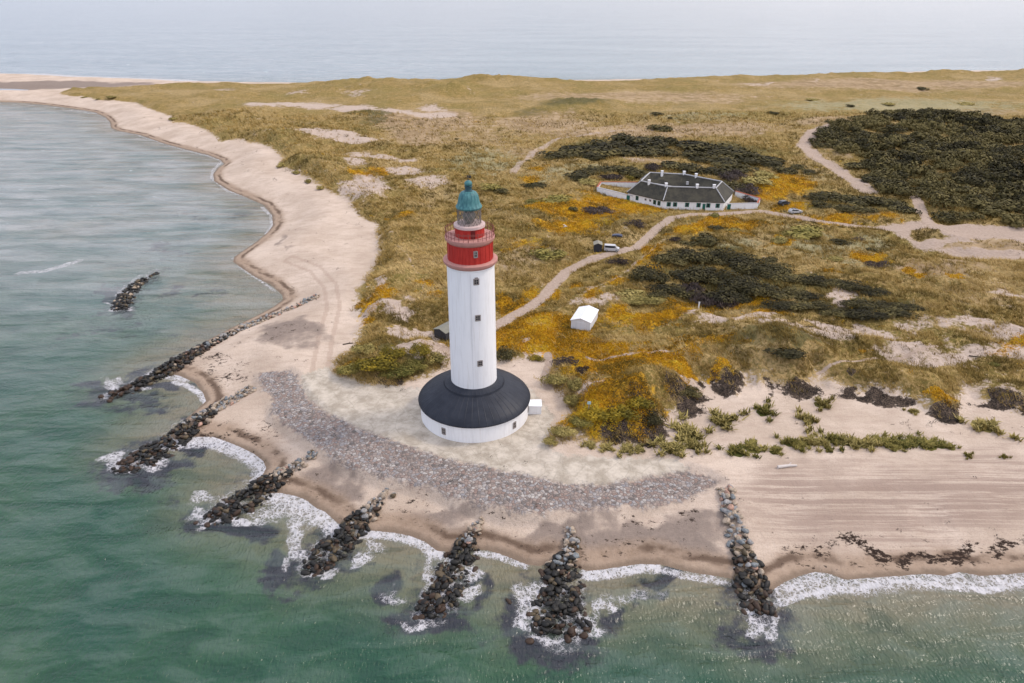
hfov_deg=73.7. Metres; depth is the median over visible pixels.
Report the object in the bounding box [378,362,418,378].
shrub
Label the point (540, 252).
shrub
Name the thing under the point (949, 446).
marram clump
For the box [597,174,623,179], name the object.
shrub
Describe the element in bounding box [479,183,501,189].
shrub
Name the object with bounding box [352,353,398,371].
shrub
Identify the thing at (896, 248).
marram grass
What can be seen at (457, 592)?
boulder
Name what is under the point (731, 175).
shrub
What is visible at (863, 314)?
shrub
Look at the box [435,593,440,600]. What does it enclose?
boulder
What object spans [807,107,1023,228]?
woods
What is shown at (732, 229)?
shrub
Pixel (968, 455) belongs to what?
marram clump
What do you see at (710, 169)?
shrub
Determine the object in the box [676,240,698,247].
shrub
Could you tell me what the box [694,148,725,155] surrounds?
shrub
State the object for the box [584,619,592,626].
boulder
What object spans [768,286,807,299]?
shrub
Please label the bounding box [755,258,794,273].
shrub
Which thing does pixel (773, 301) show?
shrub
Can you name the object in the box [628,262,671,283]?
shrub
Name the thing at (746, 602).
boulder
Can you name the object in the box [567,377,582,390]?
shrub
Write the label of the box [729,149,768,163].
shrub
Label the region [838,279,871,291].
shrub
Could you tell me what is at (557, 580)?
boulder
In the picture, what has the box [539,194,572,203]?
shrub
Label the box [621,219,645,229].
shrub
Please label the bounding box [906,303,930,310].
shrub
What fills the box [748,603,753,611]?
boulder
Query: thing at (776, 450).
marram clump
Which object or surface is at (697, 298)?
shrub
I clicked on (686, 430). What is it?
marram clump
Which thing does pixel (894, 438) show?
marram clump
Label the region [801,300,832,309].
shrub
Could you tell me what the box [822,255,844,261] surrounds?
shrub
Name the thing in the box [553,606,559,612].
boulder
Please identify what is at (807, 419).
marram clump
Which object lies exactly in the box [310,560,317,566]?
boulder
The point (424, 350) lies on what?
shrub
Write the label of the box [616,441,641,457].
marram clump
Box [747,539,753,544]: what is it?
boulder
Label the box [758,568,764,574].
boulder
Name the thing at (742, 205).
garden wall
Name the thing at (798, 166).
shrub
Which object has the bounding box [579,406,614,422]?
shrub
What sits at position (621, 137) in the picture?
shrub
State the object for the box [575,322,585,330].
door
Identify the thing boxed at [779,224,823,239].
shrub
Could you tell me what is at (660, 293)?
shrub
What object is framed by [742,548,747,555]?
boulder
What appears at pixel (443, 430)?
window
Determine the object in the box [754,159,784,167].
shrub
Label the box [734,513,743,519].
boulder
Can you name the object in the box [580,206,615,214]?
shrub
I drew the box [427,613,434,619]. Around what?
boulder
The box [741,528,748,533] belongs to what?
boulder
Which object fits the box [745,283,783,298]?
shrub
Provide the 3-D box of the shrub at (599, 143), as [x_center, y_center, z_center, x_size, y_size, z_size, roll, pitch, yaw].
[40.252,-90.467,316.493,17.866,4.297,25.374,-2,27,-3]
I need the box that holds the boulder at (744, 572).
[738,570,747,575]
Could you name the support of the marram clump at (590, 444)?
on the terrain at (862, 512)
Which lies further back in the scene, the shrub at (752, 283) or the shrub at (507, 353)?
the shrub at (752, 283)
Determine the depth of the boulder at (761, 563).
93.02 m
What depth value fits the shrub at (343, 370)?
132.71 m
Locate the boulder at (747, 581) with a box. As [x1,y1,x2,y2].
[742,578,752,585]
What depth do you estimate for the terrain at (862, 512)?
138.68 m
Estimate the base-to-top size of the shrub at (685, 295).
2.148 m
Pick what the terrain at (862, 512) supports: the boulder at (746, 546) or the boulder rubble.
the boulder rubble
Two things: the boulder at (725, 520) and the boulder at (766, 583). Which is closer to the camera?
the boulder at (766, 583)
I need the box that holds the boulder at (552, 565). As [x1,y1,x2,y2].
[550,561,555,569]
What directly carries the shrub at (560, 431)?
on the terrain at (862, 512)
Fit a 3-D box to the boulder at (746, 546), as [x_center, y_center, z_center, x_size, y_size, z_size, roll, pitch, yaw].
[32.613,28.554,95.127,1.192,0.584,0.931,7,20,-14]
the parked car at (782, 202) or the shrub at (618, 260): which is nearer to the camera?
the shrub at (618, 260)
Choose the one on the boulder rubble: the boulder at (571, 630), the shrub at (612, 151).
the boulder at (571, 630)
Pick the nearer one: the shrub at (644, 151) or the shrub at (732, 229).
the shrub at (732, 229)
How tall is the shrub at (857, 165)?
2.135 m
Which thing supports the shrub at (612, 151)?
on the terrain at (862, 512)
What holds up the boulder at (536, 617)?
in the sea
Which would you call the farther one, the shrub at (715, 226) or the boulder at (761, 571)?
the shrub at (715, 226)
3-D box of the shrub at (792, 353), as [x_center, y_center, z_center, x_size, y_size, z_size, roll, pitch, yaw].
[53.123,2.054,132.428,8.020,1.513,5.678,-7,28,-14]
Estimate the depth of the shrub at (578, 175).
260.97 m
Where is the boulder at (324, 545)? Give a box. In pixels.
[320,543,330,547]
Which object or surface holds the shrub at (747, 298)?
on the terrain at (862, 512)
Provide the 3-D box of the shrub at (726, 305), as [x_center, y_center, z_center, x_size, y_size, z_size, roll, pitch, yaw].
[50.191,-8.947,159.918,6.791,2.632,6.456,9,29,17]
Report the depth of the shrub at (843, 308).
155.84 m
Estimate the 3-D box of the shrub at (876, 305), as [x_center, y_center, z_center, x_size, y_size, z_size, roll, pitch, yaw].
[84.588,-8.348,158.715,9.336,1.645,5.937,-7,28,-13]
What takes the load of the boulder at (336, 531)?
on the boulder rubble
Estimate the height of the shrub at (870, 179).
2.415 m
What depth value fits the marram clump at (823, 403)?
124.17 m
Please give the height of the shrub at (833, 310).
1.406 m
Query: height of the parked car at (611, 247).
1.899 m
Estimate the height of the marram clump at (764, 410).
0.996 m
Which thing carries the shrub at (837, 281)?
on the terrain at (862, 512)
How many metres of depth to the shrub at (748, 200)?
238.72 m
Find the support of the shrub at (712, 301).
on the terrain at (862, 512)
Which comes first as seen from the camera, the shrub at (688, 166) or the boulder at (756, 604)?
the boulder at (756, 604)
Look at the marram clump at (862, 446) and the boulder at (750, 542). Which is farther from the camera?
the marram clump at (862, 446)
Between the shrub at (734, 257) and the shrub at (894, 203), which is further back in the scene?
the shrub at (894, 203)
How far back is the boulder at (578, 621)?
85.14 m
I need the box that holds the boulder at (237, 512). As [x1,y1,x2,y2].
[233,509,240,515]
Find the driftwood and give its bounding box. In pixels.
[777,463,796,468]
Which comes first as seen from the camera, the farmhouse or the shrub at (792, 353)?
the shrub at (792, 353)
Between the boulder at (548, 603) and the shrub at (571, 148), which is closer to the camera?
the boulder at (548, 603)
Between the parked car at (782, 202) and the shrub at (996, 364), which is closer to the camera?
the shrub at (996, 364)
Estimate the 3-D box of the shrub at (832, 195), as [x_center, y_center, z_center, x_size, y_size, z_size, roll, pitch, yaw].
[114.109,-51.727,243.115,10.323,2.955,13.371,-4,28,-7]
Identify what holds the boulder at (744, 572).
on the boulder
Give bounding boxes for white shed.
[570,305,598,330]
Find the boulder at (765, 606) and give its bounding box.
[762,603,768,609]
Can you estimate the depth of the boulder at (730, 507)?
99.88 m
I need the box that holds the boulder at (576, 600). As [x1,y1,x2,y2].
[574,598,578,605]
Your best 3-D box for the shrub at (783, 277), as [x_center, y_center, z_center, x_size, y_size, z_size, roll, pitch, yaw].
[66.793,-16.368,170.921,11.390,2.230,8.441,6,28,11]
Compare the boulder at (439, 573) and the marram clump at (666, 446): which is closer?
the boulder at (439, 573)
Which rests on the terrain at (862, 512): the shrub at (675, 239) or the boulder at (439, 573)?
the shrub at (675, 239)
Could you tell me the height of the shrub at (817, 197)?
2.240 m
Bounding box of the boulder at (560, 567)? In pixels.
[555,565,564,569]
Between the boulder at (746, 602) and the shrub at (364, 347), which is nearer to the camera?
the boulder at (746, 602)
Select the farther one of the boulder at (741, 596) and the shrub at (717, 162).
the shrub at (717, 162)
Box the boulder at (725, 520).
[722,517,729,523]
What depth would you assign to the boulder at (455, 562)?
93.36 m
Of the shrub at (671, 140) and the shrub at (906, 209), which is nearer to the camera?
the shrub at (906, 209)
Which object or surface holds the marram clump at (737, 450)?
on the terrain at (862, 512)
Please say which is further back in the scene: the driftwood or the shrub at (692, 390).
the shrub at (692, 390)
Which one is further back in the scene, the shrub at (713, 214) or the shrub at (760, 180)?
the shrub at (760, 180)
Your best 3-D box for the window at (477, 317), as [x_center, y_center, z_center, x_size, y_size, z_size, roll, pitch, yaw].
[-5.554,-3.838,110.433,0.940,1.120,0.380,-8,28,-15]
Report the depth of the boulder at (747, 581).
89.98 m
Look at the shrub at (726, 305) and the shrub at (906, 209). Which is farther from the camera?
the shrub at (906, 209)
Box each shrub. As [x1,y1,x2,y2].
[276,162,285,167]
[335,361,359,374]
[350,343,376,353]
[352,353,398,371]
[377,344,409,359]
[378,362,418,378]
[405,357,428,369]
[408,342,433,356]
[426,352,449,364]
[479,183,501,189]
[492,187,510,193]
[496,345,515,361]
[519,182,550,188]
[524,199,537,204]
[527,354,545,362]
[529,248,567,261]
[537,150,574,159]
[538,373,568,384]
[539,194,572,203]
[542,435,558,446]
[547,426,577,436]
[549,356,583,366]
[553,150,585,156]
[558,145,590,151]
[562,394,579,406]
[564,170,590,180]
[566,415,593,427]
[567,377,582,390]
[568,207,578,211]
[571,151,609,160]
[574,365,591,373]
[579,165,603,174]
[579,178,598,185]
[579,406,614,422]
[580,139,616,151]
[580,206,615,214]
[591,147,633,156]
[594,165,619,173]
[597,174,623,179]
[605,257,630,265]
[605,403,642,422]
[608,133,634,147]
[610,165,637,174]
[615,288,648,296]
[618,145,639,154]
[619,296,636,303]
[620,147,664,156]
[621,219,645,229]
[624,136,668,149]
[624,396,657,409]
[627,294,650,304]
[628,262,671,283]
[630,169,649,177]
[636,294,667,304]
[642,410,667,425]
[643,162,662,171]
[645,283,684,294]
[645,289,669,298]
[647,124,672,131]
[648,251,688,265]
[650,136,678,145]
[650,147,678,156]
[660,160,683,168]
[666,237,681,241]
[667,247,713,262]
[669,265,712,283]
[669,286,702,299]
[676,140,720,149]
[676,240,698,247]
[677,385,702,397]
[679,163,702,172]
[679,282,705,291]
[681,149,714,161]
[681,285,716,308]
[683,264,719,284]
[690,232,718,247]
[691,248,729,264]
[692,167,716,175]
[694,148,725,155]
[700,293,738,307]
[701,155,740,166]
[703,166,731,176]
[703,285,744,302]
[704,143,746,156]
[707,225,723,230]
[708,268,758,290]
[709,212,719,217]
[712,247,756,269]
[717,301,741,309]
[718,169,748,180]
[720,161,758,173]
[722,286,755,303]
[723,180,744,190]
[724,227,740,232]
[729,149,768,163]
[729,274,772,293]
[731,183,762,195]
[731,254,776,276]
[741,176,775,185]
[742,195,762,202]
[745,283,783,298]
[753,170,779,178]
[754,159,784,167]
[754,269,801,282]
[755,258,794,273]
[757,298,793,311]
[759,155,787,162]
[763,256,777,261]
[763,347,807,358]
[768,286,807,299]
[769,166,797,174]
[770,236,787,243]
[771,300,813,310]
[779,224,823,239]
[789,274,818,285]
[791,164,806,170]
[793,290,823,300]
[799,274,830,287]
[800,169,816,174]
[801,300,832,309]
[802,192,829,201]
[810,200,830,208]
[815,306,846,316]
[816,191,845,201]
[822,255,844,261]
[824,278,852,287]
[828,238,851,244]
[830,204,855,211]
[834,194,867,205]
[834,307,859,316]
[836,297,872,308]
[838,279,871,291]
[844,162,866,168]
[845,305,888,320]
[852,205,878,212]
[857,195,890,206]
[859,175,890,182]
[859,298,890,310]
[860,287,891,296]
[864,260,887,267]
[871,305,920,318]
[878,198,908,210]
[882,301,913,312]
[896,206,922,213]
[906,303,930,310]
[957,102,974,105]
[985,362,999,366]
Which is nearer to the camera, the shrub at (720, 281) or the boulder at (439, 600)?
the boulder at (439, 600)
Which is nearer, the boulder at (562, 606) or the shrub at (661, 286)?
the boulder at (562, 606)
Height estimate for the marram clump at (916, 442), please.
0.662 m
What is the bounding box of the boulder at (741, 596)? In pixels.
[739,593,744,599]
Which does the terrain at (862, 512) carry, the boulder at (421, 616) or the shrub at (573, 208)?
the shrub at (573, 208)
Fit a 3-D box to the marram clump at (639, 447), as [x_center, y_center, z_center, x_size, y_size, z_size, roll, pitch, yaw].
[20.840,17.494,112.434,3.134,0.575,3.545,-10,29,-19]
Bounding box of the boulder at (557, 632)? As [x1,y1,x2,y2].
[551,629,562,634]
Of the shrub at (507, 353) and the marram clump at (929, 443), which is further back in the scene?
the shrub at (507, 353)
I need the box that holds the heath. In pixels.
[214,114,1023,441]
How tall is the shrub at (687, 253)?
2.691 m
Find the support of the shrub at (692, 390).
on the terrain at (862, 512)
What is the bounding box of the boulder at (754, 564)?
[751,562,758,567]
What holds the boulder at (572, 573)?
on the boulder rubble
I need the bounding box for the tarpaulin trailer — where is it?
[612,233,622,236]
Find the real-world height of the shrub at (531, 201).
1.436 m
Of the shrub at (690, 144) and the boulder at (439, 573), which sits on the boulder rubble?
the boulder at (439, 573)
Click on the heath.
(542, 324)
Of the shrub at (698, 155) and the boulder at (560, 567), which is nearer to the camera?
the boulder at (560, 567)
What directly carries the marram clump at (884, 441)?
on the terrain at (862, 512)
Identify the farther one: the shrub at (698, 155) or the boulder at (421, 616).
the shrub at (698, 155)
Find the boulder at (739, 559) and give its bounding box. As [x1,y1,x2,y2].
[737,557,744,562]
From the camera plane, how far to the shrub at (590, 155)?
295.74 m
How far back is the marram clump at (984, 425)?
117.46 m
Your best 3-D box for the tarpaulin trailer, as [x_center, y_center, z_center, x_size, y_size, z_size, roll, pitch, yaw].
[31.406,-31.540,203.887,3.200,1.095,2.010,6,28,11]
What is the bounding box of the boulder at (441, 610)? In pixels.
[435,605,445,613]
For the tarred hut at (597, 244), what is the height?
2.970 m
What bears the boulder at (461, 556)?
on the boulder rubble
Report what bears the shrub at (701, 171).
on the terrain at (862, 512)
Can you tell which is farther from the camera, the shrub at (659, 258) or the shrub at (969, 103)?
the shrub at (969, 103)
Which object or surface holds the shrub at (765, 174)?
on the terrain at (862, 512)
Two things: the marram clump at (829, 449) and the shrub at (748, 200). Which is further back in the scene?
the shrub at (748, 200)
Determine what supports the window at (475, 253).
in the lighthouse
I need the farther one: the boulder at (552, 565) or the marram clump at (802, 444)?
the marram clump at (802, 444)
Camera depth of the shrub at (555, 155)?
301.58 m
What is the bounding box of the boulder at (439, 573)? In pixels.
[435,571,445,577]
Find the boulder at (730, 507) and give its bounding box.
[727,504,733,509]
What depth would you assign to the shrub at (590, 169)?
273.58 m
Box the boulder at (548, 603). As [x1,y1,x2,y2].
[545,601,552,606]
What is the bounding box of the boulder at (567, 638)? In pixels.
[564,634,571,642]
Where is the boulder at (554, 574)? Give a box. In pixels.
[551,570,558,577]
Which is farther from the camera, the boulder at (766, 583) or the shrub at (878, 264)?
the shrub at (878, 264)
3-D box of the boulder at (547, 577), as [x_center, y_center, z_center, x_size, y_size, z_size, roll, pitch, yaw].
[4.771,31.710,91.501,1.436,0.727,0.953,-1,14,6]
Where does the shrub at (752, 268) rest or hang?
on the terrain at (862, 512)
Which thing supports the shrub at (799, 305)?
on the terrain at (862, 512)
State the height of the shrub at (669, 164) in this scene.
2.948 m
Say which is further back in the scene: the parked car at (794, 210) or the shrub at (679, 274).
the parked car at (794, 210)
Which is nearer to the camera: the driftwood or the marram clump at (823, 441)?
the driftwood
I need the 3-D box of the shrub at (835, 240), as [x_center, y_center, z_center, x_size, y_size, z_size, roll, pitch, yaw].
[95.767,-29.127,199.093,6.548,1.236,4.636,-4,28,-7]
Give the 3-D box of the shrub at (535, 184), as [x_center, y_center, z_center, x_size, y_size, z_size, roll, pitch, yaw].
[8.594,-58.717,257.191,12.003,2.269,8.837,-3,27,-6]
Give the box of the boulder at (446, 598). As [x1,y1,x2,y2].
[442,595,449,603]
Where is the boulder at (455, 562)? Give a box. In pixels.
[450,559,459,565]
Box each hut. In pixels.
[434,321,449,340]
[593,240,602,251]
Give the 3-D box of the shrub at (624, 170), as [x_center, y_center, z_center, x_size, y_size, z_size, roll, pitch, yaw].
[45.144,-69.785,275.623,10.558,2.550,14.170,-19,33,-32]
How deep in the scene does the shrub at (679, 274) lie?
173.35 m
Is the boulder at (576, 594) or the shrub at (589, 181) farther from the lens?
the shrub at (589, 181)
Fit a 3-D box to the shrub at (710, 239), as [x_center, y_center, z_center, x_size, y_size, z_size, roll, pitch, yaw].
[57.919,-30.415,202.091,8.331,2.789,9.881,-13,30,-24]
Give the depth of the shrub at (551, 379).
129.34 m
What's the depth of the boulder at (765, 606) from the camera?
86.90 m
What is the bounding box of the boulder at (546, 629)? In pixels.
[541,627,549,632]
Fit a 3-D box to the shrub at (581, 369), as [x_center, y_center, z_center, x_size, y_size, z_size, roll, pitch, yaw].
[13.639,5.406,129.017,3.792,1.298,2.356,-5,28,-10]
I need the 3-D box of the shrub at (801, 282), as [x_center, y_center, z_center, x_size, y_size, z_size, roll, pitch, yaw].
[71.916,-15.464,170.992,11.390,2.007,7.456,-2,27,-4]
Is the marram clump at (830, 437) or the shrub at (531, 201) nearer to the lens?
the marram clump at (830, 437)
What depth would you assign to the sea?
120.17 m
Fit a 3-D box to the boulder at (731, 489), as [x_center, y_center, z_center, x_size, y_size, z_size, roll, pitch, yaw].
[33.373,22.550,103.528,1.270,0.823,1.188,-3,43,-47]
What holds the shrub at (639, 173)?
on the terrain at (862, 512)
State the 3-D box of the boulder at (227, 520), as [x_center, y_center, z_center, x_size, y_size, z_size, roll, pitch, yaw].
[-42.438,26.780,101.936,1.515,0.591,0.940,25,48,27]
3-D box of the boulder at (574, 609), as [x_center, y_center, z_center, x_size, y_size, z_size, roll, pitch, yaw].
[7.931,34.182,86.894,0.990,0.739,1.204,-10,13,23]
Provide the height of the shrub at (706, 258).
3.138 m
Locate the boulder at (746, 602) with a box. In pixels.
[739,600,750,607]
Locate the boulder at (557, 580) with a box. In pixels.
[554,577,561,584]
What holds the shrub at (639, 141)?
on the terrain at (862, 512)
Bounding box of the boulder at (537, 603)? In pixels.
[534,599,541,606]
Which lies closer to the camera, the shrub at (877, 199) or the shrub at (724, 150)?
the shrub at (877, 199)
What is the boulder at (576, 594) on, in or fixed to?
on the boulder rubble
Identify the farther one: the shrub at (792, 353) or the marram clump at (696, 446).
the shrub at (792, 353)
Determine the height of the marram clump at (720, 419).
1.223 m
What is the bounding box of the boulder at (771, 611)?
[769,607,774,615]
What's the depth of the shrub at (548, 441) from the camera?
113.17 m
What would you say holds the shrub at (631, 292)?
on the terrain at (862, 512)
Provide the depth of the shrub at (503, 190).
247.76 m
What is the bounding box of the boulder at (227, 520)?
[223,518,231,522]
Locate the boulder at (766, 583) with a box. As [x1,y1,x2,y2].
[764,580,769,587]
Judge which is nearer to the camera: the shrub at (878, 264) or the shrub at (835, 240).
the shrub at (878, 264)
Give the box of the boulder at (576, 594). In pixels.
[573,591,579,597]
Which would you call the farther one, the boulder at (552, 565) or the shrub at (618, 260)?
the shrub at (618, 260)
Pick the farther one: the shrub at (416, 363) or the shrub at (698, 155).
the shrub at (698, 155)
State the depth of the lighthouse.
113.50 m
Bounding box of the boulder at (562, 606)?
[558,603,565,610]
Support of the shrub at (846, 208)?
on the terrain at (862, 512)
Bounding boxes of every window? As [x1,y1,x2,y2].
[441,427,445,434]
[473,251,477,257]
[473,277,478,285]
[475,315,480,321]
[477,360,482,366]
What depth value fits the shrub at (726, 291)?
161.04 m
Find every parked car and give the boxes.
[604,244,619,251]
[778,200,790,205]
[788,208,802,213]
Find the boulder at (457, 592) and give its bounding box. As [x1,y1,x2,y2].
[454,589,459,596]
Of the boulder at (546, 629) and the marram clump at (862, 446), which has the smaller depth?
the boulder at (546, 629)
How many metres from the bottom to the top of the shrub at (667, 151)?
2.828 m
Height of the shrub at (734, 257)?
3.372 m
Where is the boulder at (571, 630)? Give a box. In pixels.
[568,627,574,634]
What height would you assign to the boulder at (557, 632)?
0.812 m
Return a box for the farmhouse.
[627,170,733,210]
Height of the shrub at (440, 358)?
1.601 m
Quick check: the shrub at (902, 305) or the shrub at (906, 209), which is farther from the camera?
the shrub at (906, 209)
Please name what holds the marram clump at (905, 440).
on the terrain at (862, 512)
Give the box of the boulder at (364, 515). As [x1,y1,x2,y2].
[361,513,367,518]
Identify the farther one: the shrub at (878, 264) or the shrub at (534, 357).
the shrub at (878, 264)
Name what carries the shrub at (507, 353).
on the terrain at (862, 512)
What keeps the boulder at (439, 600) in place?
on the boulder rubble
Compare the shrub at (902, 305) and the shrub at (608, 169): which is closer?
the shrub at (902, 305)
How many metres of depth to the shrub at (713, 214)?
223.63 m
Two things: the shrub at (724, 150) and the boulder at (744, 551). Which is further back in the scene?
the shrub at (724, 150)
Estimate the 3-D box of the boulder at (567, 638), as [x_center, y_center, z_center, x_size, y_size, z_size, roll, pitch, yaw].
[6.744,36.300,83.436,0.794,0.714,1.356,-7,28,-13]
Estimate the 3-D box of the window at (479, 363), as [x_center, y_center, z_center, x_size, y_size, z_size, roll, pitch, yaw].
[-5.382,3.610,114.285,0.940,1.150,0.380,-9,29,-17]
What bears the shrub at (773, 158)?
on the terrain at (862, 512)
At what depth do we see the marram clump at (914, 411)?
122.09 m
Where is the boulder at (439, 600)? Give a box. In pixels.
[436,597,442,606]
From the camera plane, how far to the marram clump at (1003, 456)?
110.33 m
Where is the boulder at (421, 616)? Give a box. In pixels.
[418,614,424,618]
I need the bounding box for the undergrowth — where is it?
[143,111,1023,582]
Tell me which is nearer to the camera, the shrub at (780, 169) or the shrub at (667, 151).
the shrub at (780, 169)
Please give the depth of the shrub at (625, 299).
159.94 m
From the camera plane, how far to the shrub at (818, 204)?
231.66 m
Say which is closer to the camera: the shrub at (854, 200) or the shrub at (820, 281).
the shrub at (820, 281)
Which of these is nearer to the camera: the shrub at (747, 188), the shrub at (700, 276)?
the shrub at (700, 276)
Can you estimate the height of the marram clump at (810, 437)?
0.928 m
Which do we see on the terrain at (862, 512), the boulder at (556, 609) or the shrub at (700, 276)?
the shrub at (700, 276)
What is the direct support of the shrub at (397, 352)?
on the terrain at (862, 512)
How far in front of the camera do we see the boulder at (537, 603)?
87.95 m
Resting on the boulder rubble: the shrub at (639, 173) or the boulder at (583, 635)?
the boulder at (583, 635)
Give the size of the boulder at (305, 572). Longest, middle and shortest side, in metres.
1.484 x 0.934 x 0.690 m
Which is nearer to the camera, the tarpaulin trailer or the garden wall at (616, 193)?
the tarpaulin trailer
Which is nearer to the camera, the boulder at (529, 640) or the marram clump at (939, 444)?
the boulder at (529, 640)
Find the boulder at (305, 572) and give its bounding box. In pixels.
[300,570,310,575]
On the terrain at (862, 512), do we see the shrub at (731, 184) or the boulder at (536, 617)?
the shrub at (731, 184)
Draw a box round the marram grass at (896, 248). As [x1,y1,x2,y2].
[170,106,1023,446]
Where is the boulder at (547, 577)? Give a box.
[542,575,551,580]
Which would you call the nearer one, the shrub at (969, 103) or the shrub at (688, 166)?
the shrub at (688, 166)
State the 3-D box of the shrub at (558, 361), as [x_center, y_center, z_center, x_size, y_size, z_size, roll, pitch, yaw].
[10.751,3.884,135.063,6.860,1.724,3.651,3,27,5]
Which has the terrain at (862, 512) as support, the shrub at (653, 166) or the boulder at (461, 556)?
the shrub at (653, 166)
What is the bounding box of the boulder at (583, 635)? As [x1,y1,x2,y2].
[579,632,587,638]
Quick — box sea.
[0,0,1023,682]
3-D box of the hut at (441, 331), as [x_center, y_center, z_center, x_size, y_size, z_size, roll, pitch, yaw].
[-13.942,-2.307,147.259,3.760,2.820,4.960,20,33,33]
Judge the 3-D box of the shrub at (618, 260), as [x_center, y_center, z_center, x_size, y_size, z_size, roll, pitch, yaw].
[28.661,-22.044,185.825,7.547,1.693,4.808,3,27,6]
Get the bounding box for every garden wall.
[597,181,636,199]
[726,191,760,209]
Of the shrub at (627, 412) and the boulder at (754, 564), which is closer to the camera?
the boulder at (754, 564)
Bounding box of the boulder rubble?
[98,272,770,636]
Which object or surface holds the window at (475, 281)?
in the lighthouse
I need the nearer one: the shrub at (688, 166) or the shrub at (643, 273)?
the shrub at (643, 273)
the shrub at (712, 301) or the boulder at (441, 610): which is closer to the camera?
the boulder at (441, 610)
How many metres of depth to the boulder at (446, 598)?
88.64 m
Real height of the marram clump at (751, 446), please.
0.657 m
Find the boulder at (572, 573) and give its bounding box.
[569,571,575,577]
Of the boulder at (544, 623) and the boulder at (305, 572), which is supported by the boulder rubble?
the boulder at (544, 623)
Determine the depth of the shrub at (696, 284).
166.79 m
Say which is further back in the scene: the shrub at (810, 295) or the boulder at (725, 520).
the shrub at (810, 295)
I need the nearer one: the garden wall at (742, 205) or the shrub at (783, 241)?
the shrub at (783, 241)
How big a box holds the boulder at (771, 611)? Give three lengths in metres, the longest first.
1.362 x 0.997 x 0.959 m
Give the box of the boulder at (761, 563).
[756,559,764,567]
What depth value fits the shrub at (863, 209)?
226.92 m
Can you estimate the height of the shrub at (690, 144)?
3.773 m
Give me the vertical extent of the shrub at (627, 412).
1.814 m
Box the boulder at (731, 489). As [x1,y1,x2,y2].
[728,487,736,492]
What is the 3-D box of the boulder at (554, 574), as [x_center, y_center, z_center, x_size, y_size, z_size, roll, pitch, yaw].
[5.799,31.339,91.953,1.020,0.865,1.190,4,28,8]
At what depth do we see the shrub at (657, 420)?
115.89 m
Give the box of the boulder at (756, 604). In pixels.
[753,601,761,610]
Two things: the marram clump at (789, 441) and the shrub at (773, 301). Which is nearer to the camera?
the marram clump at (789, 441)
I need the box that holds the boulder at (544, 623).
[541,621,548,626]
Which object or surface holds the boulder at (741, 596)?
on the boulder rubble
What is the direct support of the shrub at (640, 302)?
on the terrain at (862, 512)
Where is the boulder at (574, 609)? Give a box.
[571,606,577,612]
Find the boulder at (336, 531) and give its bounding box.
[334,529,339,534]
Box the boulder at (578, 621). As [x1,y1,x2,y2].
[575,618,581,624]
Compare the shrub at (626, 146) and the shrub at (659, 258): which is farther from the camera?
the shrub at (626, 146)
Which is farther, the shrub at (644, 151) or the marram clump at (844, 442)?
the shrub at (644, 151)
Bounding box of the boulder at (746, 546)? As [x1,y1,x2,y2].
[742,544,749,548]
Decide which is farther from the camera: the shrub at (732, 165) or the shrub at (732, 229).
the shrub at (732, 165)
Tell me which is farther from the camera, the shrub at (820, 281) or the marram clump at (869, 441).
the shrub at (820, 281)
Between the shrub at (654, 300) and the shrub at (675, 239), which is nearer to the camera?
the shrub at (654, 300)
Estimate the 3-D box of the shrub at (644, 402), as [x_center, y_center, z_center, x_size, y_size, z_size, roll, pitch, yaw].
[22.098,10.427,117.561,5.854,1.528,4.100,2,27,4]
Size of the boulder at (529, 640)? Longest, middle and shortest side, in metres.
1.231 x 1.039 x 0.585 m
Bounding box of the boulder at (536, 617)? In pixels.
[534,615,539,620]
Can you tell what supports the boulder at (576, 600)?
on the boulder rubble
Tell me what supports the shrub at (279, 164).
on the terrain at (862, 512)
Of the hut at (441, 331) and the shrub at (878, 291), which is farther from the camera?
the shrub at (878, 291)
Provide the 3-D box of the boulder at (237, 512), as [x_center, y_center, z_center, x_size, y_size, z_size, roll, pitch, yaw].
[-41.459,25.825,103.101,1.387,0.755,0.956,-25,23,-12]
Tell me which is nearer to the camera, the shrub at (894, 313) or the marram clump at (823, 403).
the marram clump at (823, 403)
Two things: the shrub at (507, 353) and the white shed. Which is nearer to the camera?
the shrub at (507, 353)
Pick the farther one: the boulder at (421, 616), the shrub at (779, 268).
the shrub at (779, 268)
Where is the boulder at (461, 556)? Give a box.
[458,553,464,560]
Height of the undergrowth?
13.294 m
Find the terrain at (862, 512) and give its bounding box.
[0,68,1023,589]
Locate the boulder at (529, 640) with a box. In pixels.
[525,638,533,643]
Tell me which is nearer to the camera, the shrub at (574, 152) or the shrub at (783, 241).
the shrub at (783, 241)
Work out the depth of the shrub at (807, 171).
277.67 m
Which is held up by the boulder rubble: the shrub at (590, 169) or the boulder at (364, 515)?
the boulder at (364, 515)
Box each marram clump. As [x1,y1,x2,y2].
[580,438,595,449]
[587,442,625,453]
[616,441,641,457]
[631,442,645,453]
[646,433,690,457]
[666,409,708,449]
[682,437,711,454]
[700,406,754,433]
[713,442,761,458]
[743,437,771,456]
[752,396,780,422]
[762,444,784,455]
[771,432,805,452]
[794,405,820,431]
[794,438,812,451]
[797,427,826,452]
[808,431,830,447]
[814,395,836,411]
[816,425,845,452]
[823,445,834,452]
[833,432,864,447]
[840,432,868,449]
[850,434,882,452]
[866,431,891,448]
[875,433,918,447]
[889,432,926,448]
[889,443,909,451]
[902,407,919,415]
[902,430,925,449]
[912,435,938,450]
[920,435,957,448]
[942,439,961,450]
[951,411,1023,441]
[963,451,974,459]
[997,453,1012,458]
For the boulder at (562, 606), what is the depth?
86.80 m
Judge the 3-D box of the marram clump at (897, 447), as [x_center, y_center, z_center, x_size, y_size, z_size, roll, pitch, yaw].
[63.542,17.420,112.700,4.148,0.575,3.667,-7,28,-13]
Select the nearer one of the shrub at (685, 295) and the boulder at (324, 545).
the boulder at (324, 545)
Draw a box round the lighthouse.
[418,175,541,442]
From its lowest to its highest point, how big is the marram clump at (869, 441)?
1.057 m

